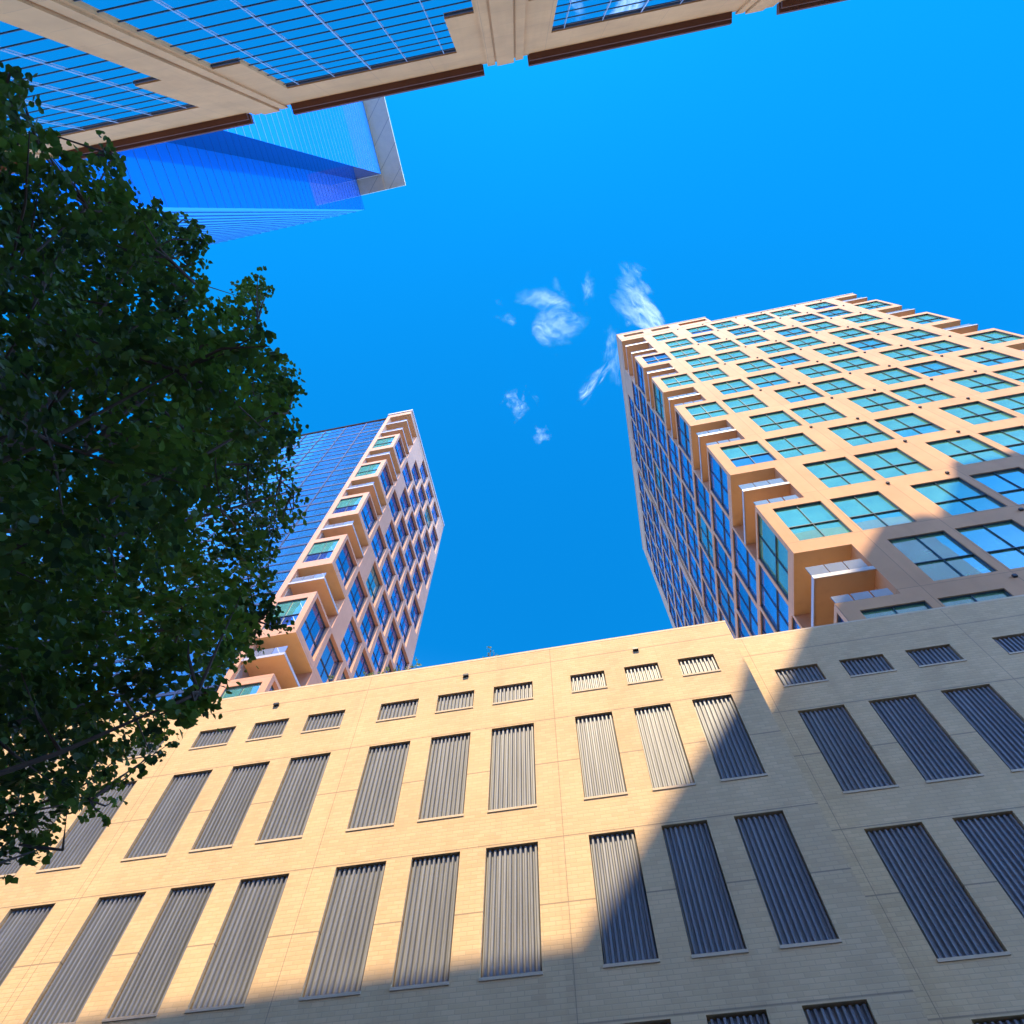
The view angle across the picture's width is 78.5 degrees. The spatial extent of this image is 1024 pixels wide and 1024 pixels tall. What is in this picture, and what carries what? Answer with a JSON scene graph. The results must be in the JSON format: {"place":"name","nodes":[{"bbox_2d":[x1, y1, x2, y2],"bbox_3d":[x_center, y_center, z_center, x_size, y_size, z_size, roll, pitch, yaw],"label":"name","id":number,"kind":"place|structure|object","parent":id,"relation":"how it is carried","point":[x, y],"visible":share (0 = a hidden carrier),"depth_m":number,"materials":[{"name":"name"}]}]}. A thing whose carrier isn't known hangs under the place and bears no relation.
{"place":"outdoors","nodes":[
{"label":"outdoors","id":0,"kind":"place"},
{"bbox_2d":[0,0,1023,668],"label":"sky","id":1,"kind":"structure","parent":0,"point":[544,214],"materials":[{"name":"blue"}]},
{"label":"ground","id":2,"kind":"structure","parent":0,"visible":0},
{"bbox_2d":[0,97,405,285],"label":"glass skyscraper","id":3,"kind":"structure","parent":2,"relation":"on","point":[282,168],"depth_m":169.84,"materials":[{"name":"glass"}]},
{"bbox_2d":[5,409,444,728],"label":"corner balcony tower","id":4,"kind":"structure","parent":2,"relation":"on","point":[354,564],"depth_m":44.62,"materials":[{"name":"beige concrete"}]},
{"bbox_2d":[221,682,261,698],"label":"window","id":5,"kind":"structure","parent":4,"relation":"in","point":[248,689],"depth_m":27.53,"materials":[{"name":"teal glass"}]},
{"bbox_2d":[234,647,255,679],"bbox_3d":[-12.451,8.129,30.083,0.047,2.440,2.220,-10,-65,5],"label":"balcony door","id":6,"kind":"structure","parent":4,"relation":"in","point":[241,674],"depth_m":29.34,"materials":[{"name":"grey glass"}]},
{"bbox_2d":[262,598,306,629],"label":"window","id":7,"kind":"structure","parent":4,"relation":"in","point":[291,609],"depth_m":33.03,"materials":[{"name":"teal glass"}]},
{"bbox_2d":[284,575,297,596],"bbox_3d":[-12.407,5.225,36.143,0.047,2.440,2.220,-10,-65,5],"label":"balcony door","id":8,"kind":"structure","parent":4,"relation":"in","point":[289,592],"depth_m":35.45,"materials":[{"name":"grey glass"}]},
{"bbox_2d":[301,601,325,656],"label":"window","id":9,"kind":"structure","parent":4,"relation":"in","point":[313,628],"depth_m":33.46,"materials":[{"name":"blue glass"}]},
{"bbox_2d":[303,539,338,561],"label":"window","id":10,"kind":"structure","parent":4,"relation":"in","point":[322,550],"depth_m":38.89,"materials":[{"name":"teal glass"}]},
{"bbox_2d":[317,638,338,682],"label":"window","id":11,"kind":"structure","parent":4,"relation":"in","point":[327,666],"depth_m":34.58,"materials":[{"name":"blue glass"}]},
{"bbox_2d":[336,543,353,585],"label":"window","id":12,"kind":"structure","parent":4,"relation":"in","point":[345,565],"depth_m":39.59,"materials":[{"name":"blue glass"}]},
{"bbox_2d":[332,496,362,513],"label":"window","id":13,"kind":"structure","parent":4,"relation":"in","point":[349,504],"depth_m":44.96,"materials":[{"name":"teal glass"}]},
{"bbox_2d":[340,621,358,668],"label":"window","id":14,"kind":"structure","parent":4,"relation":"in","point":[350,642],"depth_m":38.09,"materials":[{"name":"blue glass"}]},
{"bbox_2d":[348,576,364,618],"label":"window","id":15,"kind":"structure","parent":4,"relation":"in","point":[356,595],"depth_m":40.64,"materials":[{"name":"blue glass"}]},
{"bbox_2d":[354,652,369,677],"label":"window","id":16,"kind":"structure","parent":4,"relation":"in","point":[362,666],"depth_m":39.46,"materials":[{"name":"blue glass"}]},
{"bbox_2d":[360,606,374,647],"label":"window","id":17,"kind":"structure","parent":4,"relation":"in","point":[367,627],"depth_m":41.68,"materials":[{"name":"blue glass"}]},
{"bbox_2d":[355,463,379,476],"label":"window","id":18,"kind":"structure","parent":4,"relation":"in","point":[372,468],"depth_m":51.06,"materials":[{"name":"teal glass"}]},
{"bbox_2d":[361,500,374,534],"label":"window","id":19,"kind":"structure","parent":4,"relation":"in","point":[367,515],"depth_m":45.74,"materials":[{"name":"blue glass"}]},
{"bbox_2d":[366,566,379,602],"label":"window","id":20,"kind":"structure","parent":4,"relation":"in","point":[372,583],"depth_m":44.21,"materials":[{"name":"blue glass"}]},
{"bbox_2d":[371,529,383,562],"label":"window","id":21,"kind":"structure","parent":4,"relation":"in","point":[377,545],"depth_m":46.77,"materials":[{"name":"blue glass"}]},
{"bbox_2d":[371,636,384,673],"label":"window","id":22,"kind":"structure","parent":4,"relation":"in","point":[378,655],"depth_m":42.77,"materials":[{"name":"blue glass"}]},
{"bbox_2d":[376,595,388,630],"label":"window","id":23,"kind":"structure","parent":4,"relation":"in","point":[382,612],"depth_m":45.26,"materials":[{"name":"blue glass"}]},
{"bbox_2d":[373,436,394,447],"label":"window","id":24,"kind":"structure","parent":4,"relation":"in","point":[385,441],"depth_m":57.17,"materials":[{"name":"teal glass"}]},
{"bbox_2d":[380,467,390,494],"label":"window","id":25,"kind":"structure","parent":4,"relation":"in","point":[384,476],"depth_m":51.87,"materials":[{"name":"blue glass"}]},
{"bbox_2d":[381,557,392,590],"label":"window","id":26,"kind":"structure","parent":4,"relation":"in","point":[386,572],"depth_m":47.79,"materials":[{"name":"blue glass"}]},
{"bbox_2d":[385,524,395,553],"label":"window","id":27,"kind":"structure","parent":4,"relation":"in","point":[390,538],"depth_m":50.36,"materials":[{"name":"blue glass"}]},
{"bbox_2d":[386,622,397,658],"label":"window","id":28,"kind":"structure","parent":4,"relation":"in","point":[392,639],"depth_m":46.31,"materials":[{"name":"blue glass"}]},
{"bbox_2d":[389,493,398,521],"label":"window","id":29,"kind":"structure","parent":4,"relation":"in","point":[393,506],"depth_m":52.92,"materials":[{"name":"blue glass"}]},
{"bbox_2d":[390,583,400,616],"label":"window","id":30,"kind":"structure","parent":4,"relation":"in","point":[395,599],"depth_m":48.89,"materials":[{"name":"blue glass"}]},
{"bbox_2d":[394,549,403,580],"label":"window","id":31,"kind":"structure","parent":4,"relation":"in","point":[398,563],"depth_m":51.41,"materials":[{"name":"blue glass"}]},
{"bbox_2d":[395,440,403,464],"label":"window","id":32,"kind":"structure","parent":4,"relation":"in","point":[398,448],"depth_m":58.00,"materials":[{"name":"blue glass"}]},
{"bbox_2d":[396,648,406,670],"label":"window","id":33,"kind":"structure","parent":4,"relation":"in","point":[401,661],"depth_m":47.69,"materials":[{"name":"blue glass"}]},
{"bbox_2d":[397,519,405,546],"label":"window","id":34,"kind":"structure","parent":4,"relation":"in","point":[401,532],"depth_m":53.95,"materials":[{"name":"blue glass"}]},
{"bbox_2d":[399,610,408,642],"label":"window","id":35,"kind":"structure","parent":4,"relation":"in","point":[404,625],"depth_m":49.92,"materials":[{"name":"blue glass"}]},
{"bbox_2d":[400,490,408,515],"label":"window","id":36,"kind":"structure","parent":4,"relation":"in","point":[403,501],"depth_m":56.51,"materials":[{"name":"blue glass"}]},
{"bbox_2d":[402,465,410,488],"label":"window","id":37,"kind":"structure","parent":4,"relation":"in","point":[405,472],"depth_m":59.05,"materials":[{"name":"blue glass"}]},
{"bbox_2d":[402,574,411,605],"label":"window","id":38,"kind":"structure","parent":4,"relation":"in","point":[406,588],"depth_m":52.45,"materials":[{"name":"blue glass"}]},
{"bbox_2d":[405,543,413,570],"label":"window","id":39,"kind":"structure","parent":4,"relation":"in","point":[408,555],"depth_m":55.01,"materials":[{"name":"blue glass"}]},
{"bbox_2d":[407,515,415,539],"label":"window","id":40,"kind":"structure","parent":4,"relation":"in","point":[410,524],"depth_m":57.51,"materials":[{"name":"blue glass"}]},
{"bbox_2d":[409,488,416,511],"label":"window","id":41,"kind":"structure","parent":4,"relation":"in","point":[413,500],"depth_m":60.09,"materials":[{"name":"blue glass"}]},
{"bbox_2d":[410,599,418,627],"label":"window","id":42,"kind":"structure","parent":4,"relation":"in","point":[414,613],"depth_m":53.48,"materials":[{"name":"blue glass"}]},
{"bbox_2d":[411,463,418,485],"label":"window","id":43,"kind":"structure","parent":4,"relation":"in","point":[414,472],"depth_m":62.64,"materials":[{"name":"blue glass"}]},
{"bbox_2d":[412,568,420,593],"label":"window","id":44,"kind":"structure","parent":4,"relation":"in","point":[416,580],"depth_m":56.03,"materials":[{"name":"blue glass"}]},
{"bbox_2d":[414,538,421,561],"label":"window","id":45,"kind":"structure","parent":4,"relation":"in","point":[418,550],"depth_m":58.60,"materials":[{"name":"blue glass"}]},
{"bbox_2d":[416,510,423,534],"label":"window","id":46,"kind":"structure","parent":4,"relation":"in","point":[419,519],"depth_m":61.11,"materials":[{"name":"blue glass"}]},
{"bbox_2d":[418,486,424,507],"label":"window","id":47,"kind":"structure","parent":4,"relation":"in","point":[421,496],"depth_m":63.70,"materials":[{"name":"blue glass"}]},
{"bbox_2d":[420,463,425,483],"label":"window","id":48,"kind":"structure","parent":4,"relation":"in","point":[422,471],"depth_m":66.22,"materials":[{"name":"blue glass"}]},
{"bbox_2d":[421,559,428,584],"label":"window","id":49,"kind":"structure","parent":4,"relation":"in","point":[424,570],"depth_m":59.62,"materials":[{"name":"blue glass"}]},
{"bbox_2d":[423,533,429,555],"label":"window","id":50,"kind":"structure","parent":4,"relation":"in","point":[425,542],"depth_m":62.18,"materials":[{"name":"blue glass"}]},
{"bbox_2d":[424,508,430,529],"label":"window","id":51,"kind":"structure","parent":4,"relation":"in","point":[427,517],"depth_m":64.75,"materials":[{"name":"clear glass"}]},
{"bbox_2d":[426,485,431,504],"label":"window","id":52,"kind":"structure","parent":4,"relation":"in","point":[429,496],"depth_m":67.26,"materials":[{"name":"blue glass"}]},
{"bbox_2d":[430,529,436,549],"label":"window","id":53,"kind":"structure","parent":4,"relation":"in","point":[433,538],"depth_m":65.77,"materials":[{"name":"blue glass"}]},
{"bbox_2d":[432,505,436,524],"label":"window","id":54,"kind":"structure","parent":4,"relation":"in","point":[434,514],"depth_m":68.31,"materials":[{"name":"blue glass"}]},
{"bbox_2d":[0,0,846,173],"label":"limestone office building","id":55,"kind":"structure","parent":2,"relation":"on","point":[124,75],"depth_m":19.31,"materials":[{"name":"stone"}]},
{"bbox_2d":[0,21,195,135],"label":"window","id":56,"kind":"structure","parent":55,"relation":"in","point":[78,90],"depth_m":18.25,"materials":[{"name":"glass"}]},
{"bbox_2d":[73,0,472,86],"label":"window","id":57,"kind":"structure","parent":55,"relation":"in","point":[291,42],"depth_m":17.05,"materials":[{"name":"glass"}]},
{"bbox_2d":[552,0,695,30],"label":"window","id":58,"kind":"structure","parent":55,"relation":"in","point":[568,13],"depth_m":20.42,"materials":[{"name":"glass"}]},
{"bbox_2d":[0,595,1023,1023],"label":"garage building","id":59,"kind":"structure","parent":2,"relation":"on","point":[710,823],"depth_m":11.88,"materials":[{"name":"beige concrete"}]},
{"bbox_2d":[329,657,420,679],"bbox_3d":[-3.894,4.594,17.477,2.828,0.717,0.466,-10,-65,5],"label":"roof shrub","id":60,"kind":"object","parent":59,"relation":"on","point":[417,664],"visible":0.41,"depth_m":17.51,"materials":[{"name":"green plant"}]},
{"bbox_2d":[616,293,1023,638],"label":"apartment tower","id":61,"kind":"structure","parent":2,"relation":"on","point":[841,458],"depth_m":28.83,"materials":[{"name":"beige concrete"}]},
{"bbox_2d":[661,374,695,387],"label":"window","id":62,"kind":"structure","parent":61,"relation":"in","point":[679,380],"depth_m":40.21,"materials":[{"name":"teal glass"}]},
{"bbox_2d":[676,412,690,459],"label":"window","id":63,"kind":"structure","parent":61,"relation":"in","point":[683,430],"depth_m":34.92,"materials":[{"name":"blue glass"}]},
{"bbox_2d":[679,448,693,496],"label":"window","id":64,"kind":"structure","parent":61,"relation":"in","point":[686,468],"depth_m":35.84,"materials":[{"name":"blue glass"}]},
{"bbox_2d":[694,473,710,526],"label":"window","id":65,"kind":"structure","parent":61,"relation":"in","point":[702,496],"depth_m":32.88,"materials":[{"name":"blue glass"}]},
{"bbox_2d":[697,511,713,565],"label":"window","id":66,"kind":"structure","parent":61,"relation":"in","point":[705,536],"depth_m":33.88,"materials":[{"name":"blue glass"}]},
{"bbox_2d":[685,402,727,419],"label":"window","id":67,"kind":"structure","parent":61,"relation":"in","point":[703,411],"depth_m":34.16,"materials":[{"name":"teal glass"}]},
{"bbox_2d":[700,546,715,599],"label":"window","id":68,"kind":"structure","parent":61,"relation":"in","point":[707,570],"depth_m":34.84,"materials":[{"name":"blue glass"}]},
{"bbox_2d":[703,580,717,621],"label":"window","id":69,"kind":"structure","parent":61,"relation":"in","point":[710,605],"depth_m":35.93,"materials":[{"name":"blue glass"}]},
{"bbox_2d":[693,368,728,381],"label":"window","id":70,"kind":"structure","parent":61,"relation":"in","point":[716,373],"depth_m":40.02,"materials":[{"name":"teal glass"}]},
{"bbox_2d":[709,453,728,514],"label":"window","id":71,"kind":"structure","parent":61,"relation":"in","point":[718,478],"depth_m":28.81,"materials":[{"name":"blue glass"}]},
{"bbox_2d":[712,496,730,556],"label":"window","id":72,"kind":"structure","parent":61,"relation":"in","point":[721,523],"depth_m":29.76,"materials":[{"name":"blue glass"}]},
{"bbox_2d":[714,535,733,597],"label":"window","id":73,"kind":"structure","parent":61,"relation":"in","point":[723,564],"depth_m":30.72,"materials":[{"name":"blue glass"}]},
{"bbox_2d":[717,574,735,635],"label":"window","id":74,"kind":"structure","parent":61,"relation":"in","point":[726,603],"depth_m":31.67,"materials":[{"name":"blue glass"}]},
{"bbox_2d":[719,609,734,638],"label":"window","id":75,"kind":"structure","parent":61,"relation":"in","point":[721,616],"depth_m":33.20,"materials":[{"name":"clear glass"}]},
{"bbox_2d":[712,379,752,394],"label":"window","id":76,"kind":"structure","parent":61,"relation":"in","point":[734,386],"depth_m":36.97,"materials":[{"name":"teal glass"}]},
{"bbox_2d":[738,615,749,637],"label":"window","id":77,"kind":"structure","parent":61,"relation":"in","point":[742,631],"depth_m":29.43,"materials":[{"name":"blue glass"}]},
{"bbox_2d":[733,530,756,601],"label":"window","id":78,"kind":"structure","parent":61,"relation":"in","point":[745,565],"depth_m":26.78,"materials":[{"name":"blue glass"}]},
{"bbox_2d":[723,395,767,412],"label":"window","id":79,"kind":"structure","parent":61,"relation":"in","point":[746,403],"depth_m":33.97,"materials":[{"name":"teal glass"}]},
{"bbox_2d":[735,574,757,635],"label":"window","id":80,"kind":"structure","parent":61,"relation":"in","point":[746,608],"depth_m":27.82,"materials":[{"name":"blue glass"}]},
{"bbox_2d":[720,441,775,466],"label":"window","id":81,"kind":"structure","parent":61,"relation":"in","point":[753,452],"depth_m":28.08,"materials":[{"name":"teal glass"}]},
{"bbox_2d":[736,359,775,372],"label":"window","id":82,"kind":"structure","parent":61,"relation":"in","point":[758,365],"depth_m":39.78,"materials":[{"name":"teal glass"}]},
{"bbox_2d":[629,301,890,627],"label":"far windows","id":83,"kind":"structure","parent":61,"relation":"in","point":[689,504],"depth_m":46.30,"materials":[{"name":"blue glass"}]},
{"bbox_2d":[761,612,773,633],"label":"window","id":84,"kind":"structure","parent":61,"relation":"in","point":[766,629],"depth_m":25.41,"materials":[{"name":"blue glass"}]},
{"bbox_2d":[747,373,789,387],"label":"window","id":85,"kind":"structure","parent":61,"relation":"in","point":[771,379],"depth_m":36.77,"materials":[{"name":"teal glass"}]},
{"bbox_2d":[758,514,787,598],"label":"window","id":86,"kind":"structure","parent":61,"relation":"in","point":[773,555],"depth_m":22.70,"materials":[{"name":"teal glass"}]},
{"bbox_2d":[759,564,788,631],"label":"window","id":87,"kind":"structure","parent":61,"relation":"in","point":[773,604],"depth_m":23.80,"materials":[{"name":"blue glass"}]},
{"bbox_2d":[749,411,800,431],"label":"window","id":88,"kind":"structure","parent":61,"relation":"in","point":[776,420],"depth_m":30.90,"materials":[{"name":"teal glass"}]},
{"bbox_2d":[768,353,808,365],"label":"window","id":89,"kind":"structure","parent":61,"relation":"in","point":[784,360],"depth_m":39.58,"materials":[{"name":"blue glass"}]},
{"bbox_2d":[766,433,824,457],"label":"window","id":90,"kind":"structure","parent":61,"relation":"in","point":[795,445],"depth_m":27.90,"materials":[{"name":"teal glass"}]},
{"bbox_2d":[793,618,800,629],"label":"window","id":91,"kind":"structure","parent":61,"relation":"in","point":[795,626],"depth_m":21.66,"materials":[{"name":"blue glass"}]},
{"bbox_2d":[775,385,823,402],"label":"window","id":92,"kind":"structure","parent":61,"relation":"in","point":[800,393],"depth_m":33.71,"materials":[{"name":"teal glass"}]},
{"bbox_2d":[787,337,824,347],"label":"window","id":93,"kind":"structure","parent":61,"relation":"in","point":[807,341],"depth_m":42.41,"materials":[{"name":"teal glass"}]},
{"bbox_2d":[773,502,851,540],"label":"window","id":94,"kind":"structure","parent":61,"relation":"in","point":[810,520],"depth_m":22.00,"materials":[{"name":"teal glass"}]},
{"bbox_2d":[790,403,845,423],"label":"window","id":95,"kind":"structure","parent":61,"relation":"in","point":[817,413],"depth_m":30.71,"materials":[{"name":"teal glass"}]},
{"bbox_2d":[796,363,841,377],"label":"window","id":96,"kind":"structure","parent":61,"relation":"in","point":[818,370],"depth_m":36.52,"materials":[{"name":"teal glass"}]},
{"bbox_2d":[814,345,856,356],"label":"window","id":97,"kind":"structure","parent":61,"relation":"in","point":[831,351],"depth_m":39.32,"materials":[{"name":"teal glass"}]},
{"bbox_2d":[813,378,863,394],"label":"window","id":98,"kind":"structure","parent":61,"relation":"in","point":[837,386],"depth_m":33.52,"materials":[{"name":"teal glass"}]},
{"bbox_2d":[804,457,874,487],"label":"window","id":99,"kind":"structure","parent":61,"relation":"in","point":[841,471],"depth_m":24.82,"materials":[{"name":"teal glass"}]},
{"bbox_2d":[829,328,869,338],"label":"window","id":100,"kind":"structure","parent":61,"relation":"in","point":[849,333],"depth_m":42.16,"materials":[{"name":"teal glass"}]},
{"bbox_2d":[830,357,879,370],"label":"window","id":101,"kind":"structure","parent":61,"relation":"in","point":[855,363],"depth_m":36.34,"materials":[{"name":"teal glass"}]},
{"bbox_2d":[828,422,893,445],"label":"window","id":102,"kind":"structure","parent":61,"relation":"in","point":[862,433],"depth_m":27.63,"materials":[{"name":"teal glass"}]},
{"bbox_2d":[846,338,891,350],"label":"window","id":103,"kind":"structure","parent":61,"relation":"in","point":[868,344],"depth_m":39.12,"materials":[{"name":"blue glass"}]},
{"bbox_2d":[831,492,915,529],"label":"window","id":104,"kind":"structure","parent":61,"relation":"in","point":[873,510],"depth_m":21.81,"materials":[{"name":"teal glass"}]},
{"bbox_2d":[849,393,908,412],"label":"window","id":105,"kind":"structure","parent":61,"relation":"in","point":[877,402],"depth_m":30.45,"materials":[{"name":"teal glass"}]},
{"bbox_2d":[860,322,901,332],"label":"window","id":106,"kind":"structure","parent":61,"relation":"in","point":[880,327],"depth_m":41.96,"materials":[{"name":"teal glass"}]},
{"bbox_2d":[855,448,930,477],"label":"window","id":107,"kind":"structure","parent":61,"relation":"in","point":[892,462],"depth_m":24.63,"materials":[{"name":"teal glass"}]},
{"bbox_2d":[866,368,921,384],"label":"window","id":108,"kind":"structure","parent":61,"relation":"in","point":[890,376],"depth_m":33.26,"materials":[{"name":"teal glass"}]},
{"bbox_2d":[861,601,931,617],"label":"window","id":109,"kind":"structure","parent":61,"relation":"in","point":[917,606],"depth_m":17.11,"materials":[{"name":"blue glass"}]},
{"bbox_2d":[881,347,931,360],"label":"window","id":110,"kind":"structure","parent":61,"relation":"in","point":[903,354],"depth_m":36.08,"materials":[{"name":"blue glass"}]},
{"bbox_2d":[875,413,944,436],"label":"window","id":111,"kind":"structure","parent":61,"relation":"in","point":[907,425],"depth_m":27.44,"materials":[{"name":"blue glass"}]},
{"bbox_2d":[892,329,939,340],"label":"window","id":112,"kind":"structure","parent":61,"relation":"in","point":[915,335],"depth_m":38.89,"materials":[{"name":"blue glass"}]},
{"bbox_2d":[891,385,954,403],"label":"window","id":113,"kind":"structure","parent":61,"relation":"in","point":[921,394],"depth_m":30.26,"materials":[{"name":"blue glass"}]},
{"bbox_2d":[903,314,947,323],"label":"window","id":114,"kind":"structure","parent":61,"relation":"in","point":[926,318],"depth_m":41.70,"materials":[{"name":"blue glass"}]},
{"bbox_2d":[904,361,963,376],"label":"window","id":115,"kind":"structure","parent":61,"relation":"in","point":[933,368],"depth_m":33.08,"materials":[{"name":"blue glass"}]},
{"bbox_2d":[888,531,995,580],"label":"window","id":116,"kind":"structure","parent":61,"relation":"in","point":[938,554],"depth_m":18.80,"materials":[{"name":"blue glass"}]},
{"bbox_2d":[916,340,969,353],"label":"window","id":117,"kind":"structure","parent":61,"relation":"in","point":[940,347],"depth_m":35.89,"materials":[{"name":"blue glass"}]},
{"bbox_2d":[911,478,1006,514],"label":"window","id":118,"kind":"structure","parent":61,"relation":"in","point":[956,496],"depth_m":21.56,"materials":[{"name":"blue glass"}]},
{"bbox_2d":[926,436,1011,464],"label":"window","id":119,"kind":"structure","parent":61,"relation":"in","point":[965,450],"depth_m":24.38,"materials":[{"name":"blue glass"}]},
{"bbox_2d":[938,589,1011,605],"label":"window","id":120,"kind":"structure","parent":61,"relation":"in","point":[996,594],"depth_m":16.92,"materials":[{"name":"blue glass"}]},
{"bbox_2d":[939,402,1015,424],"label":"window","id":121,"kind":"structure","parent":61,"relation":"in","point":[974,413],"depth_m":27.19,"materials":[{"name":"blue glass"}]},
{"bbox_2d":[950,374,1017,392],"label":"window","id":122,"kind":"structure","parent":61,"relation":"in","point":[981,383],"depth_m":30.00,"materials":[{"name":"blue glass"}]},
{"bbox_2d":[956,520,1023,568],"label":"window","id":123,"kind":"structure","parent":61,"relation":"in","point":[1004,540],"depth_m":18.98,"materials":[{"name":"blue glass"}]},
{"bbox_2d":[958,350,1021,365],"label":"window","id":124,"kind":"structure","parent":61,"relation":"in","point":[988,358],"depth_m":32.82,"materials":[{"name":"blue glass"}]},
{"bbox_2d":[965,331,1022,343],"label":"window","id":125,"kind":"structure","parent":61,"relation":"in","point":[993,337],"depth_m":35.63,"materials":[{"name":"blue glass"}]},
{"bbox_2d":[970,468,1023,504],"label":"window","id":126,"kind":"structure","parent":61,"relation":"in","point":[1009,483],"depth_m":21.82,"materials":[{"name":"blue glass"}]},
{"bbox_2d":[980,426,1023,454],"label":"window","id":127,"kind":"structure","parent":61,"relation":"in","point":[1011,438],"depth_m":24.67,"materials":[{"name":"blue glass"}]},
{"bbox_2d":[988,393,1023,414],"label":"window","id":128,"kind":"structure","parent":61,"relation":"in","point":[1013,402],"depth_m":27.55,"materials":[{"name":"blue glass"}]},
{"bbox_2d":[993,366,1023,382],"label":"window","id":129,"kind":"structure","parent":61,"relation":"in","point":[1017,374],"depth_m":30.41,"materials":[{"name":"blue glass"}]},
{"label":"pavement","id":130,"kind":"structure","parent":0,"visible":0},
{"bbox_2d":[0,62,309,884],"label":"street tree","id":131,"kind":"object","parent":130,"relation":"on","point":[156,460],"visible":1,"depth_m":5.45,"materials":[{"name":"green plant"}]}
]}

